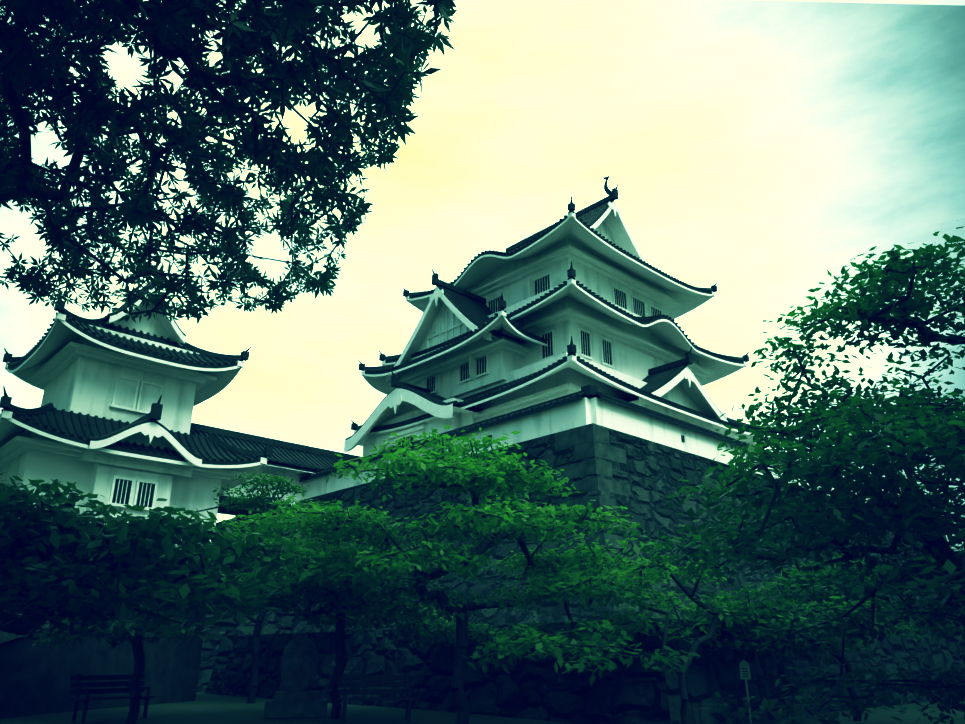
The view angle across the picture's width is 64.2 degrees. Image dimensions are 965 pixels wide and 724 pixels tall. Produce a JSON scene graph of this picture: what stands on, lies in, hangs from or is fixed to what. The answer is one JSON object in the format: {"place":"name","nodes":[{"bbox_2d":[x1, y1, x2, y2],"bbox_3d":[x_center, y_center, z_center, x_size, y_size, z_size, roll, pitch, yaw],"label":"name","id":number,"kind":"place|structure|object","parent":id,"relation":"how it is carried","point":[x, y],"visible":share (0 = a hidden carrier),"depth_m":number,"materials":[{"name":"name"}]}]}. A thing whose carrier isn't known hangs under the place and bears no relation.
{"place":"outdoors","nodes":[
{"label":"outdoors","id":0,"kind":"place"},
{"bbox_2d":[0,472,324,640],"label":"tree","id":1,"kind":"object","parent":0,"point":[79,543],"depth_m":7.58,"materials":[{"name":"green plant"}]},
{"bbox_2d":[0,0,457,324],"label":"tree","id":2,"kind":"object","parent":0,"point":[286,25],"depth_m":6.82,"materials":[{"name":"green plant"}]},
{"bbox_2d":[0,0,964,723],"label":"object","id":3,"kind":"object","parent":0,"point":[50,672],"visible":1,"depth_m":0.29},
{"bbox_2d":[0,0,964,551],"label":"sky","id":4,"kind":"structure","parent":0,"point":[757,149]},
{"bbox_2d":[140,692,849,723],"bbox_3d":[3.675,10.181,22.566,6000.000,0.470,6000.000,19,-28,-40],"label":"ground","id":5,"kind":"structure","parent":0,"point":[203,708],"depth_m":16.70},
{"bbox_2d":[102,674,155,715],"bbox_3d":[-7.686,6.952,15.996,0.575,0.900,1.600,-15,-26,35],"label":"bench","id":6,"kind":"object","parent":5,"relation":"on","point":[146,697],"depth_m":16.36,"materials":[{"name":"brown wood"}]},
{"bbox_2d":[55,545,309,710],"bbox_3d":[-7.315,5.137,15.354,4.961,3.903,7.022,45,-49,-61],"label":"tree","id":7,"kind":"object","parent":5,"relation":"on","point":[128,627],"depth_m":15.08,"materials":[{"name":"green plant"}]},
{"bbox_2d":[179,472,401,703],"bbox_3d":[-6.156,6.616,22.994,6.934,6.517,8.304,19,-28,-40],"label":"tree","id":8,"kind":"object","parent":5,"relation":"on","point":[248,503],"depth_m":22.61,"materials":[{"name":"green plant"}]},
{"bbox_2d":[264,636,327,717],"bbox_3d":[-4.061,6.926,16.999,1.300,1.640,0.900,5,-21,-12],"label":"monument","id":9,"kind":"object","parent":5,"relation":"on","point":[297,698],"depth_m":16.80,"materials":[{"name":"grey stone"}]},
{"bbox_2d":[206,504,519,718],"bbox_3d":[-2.664,5.425,16.867,7.658,4.385,5.330,19,-28,-40],"label":"tree","id":10,"kind":"object","parent":5,"relation":"on","point":[358,589],"depth_m":16.39,"materials":[{"name":"green plant"}]},
{"bbox_2d":[337,673,417,722],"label":"bench","id":11,"kind":"object","parent":5,"relation":"on","point":[345,685],"depth_m":16.01,"materials":[{"name":"brown wood"}]},
{"bbox_2d":[214,425,707,723],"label":"tree","id":12,"kind":"object","parent":5,"relation":"on","point":[507,481],"depth_m":13.96,"materials":[{"name":"green plant"}]},
{"bbox_2d":[43,423,950,723],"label":"stone base","id":13,"kind":"object","parent":5,"relation":"on","point":[637,477],"depth_m":23.32,"materials":[{"name":"grey stone"}]},
{"bbox_2d":[0,255,362,546],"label":"castle turret","id":14,"kind":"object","parent":13,"relation":"on","point":[109,419],"depth_m":31.81,"materials":[{"name":"paint"}]},
{"bbox_2d":[344,176,778,456],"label":"keep","id":15,"kind":"structure","parent":13,"relation":"on","point":[572,301],"depth_m":42.39,"materials":[{"name":"paint"}]},
{"bbox_2d":[299,385,931,510],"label":"parapet","id":16,"kind":"structure","parent":13,"relation":"on","point":[588,404],"depth_m":28.55,"materials":[{"name":"paint"}]},
{"bbox_2d":[462,547,920,723],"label":"tree","id":17,"kind":"object","parent":5,"relation":"on","point":[502,639],"depth_m":13.58,"materials":[{"name":"green plant"}]},
{"bbox_2d":[739,660,751,721],"bbox_3d":[5.398,6.702,15.691,0.200,1.180,0.066,-6,-22,16],"label":"sign","id":18,"kind":"object","parent":5,"relation":"on","point":[744,666],"depth_m":15.78,"materials":[{"name":"grey wood"}]},
{"bbox_2d":[633,226,964,723],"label":"tree","id":19,"kind":"object","parent":5,"relation":"on","point":[898,420],"depth_m":8.09,"materials":[{"name":"green plant"}]},
{"bbox_2d":[669,551,942,707],"bbox_3d":[7.262,5.766,16.407,7.126,3.462,6.323,19,-28,-40],"label":"tree","id":20,"kind":"object","parent":5,"relation":"on","point":[801,582],"depth_m":15.74,"materials":[{"name":"green plant"}]}
]}

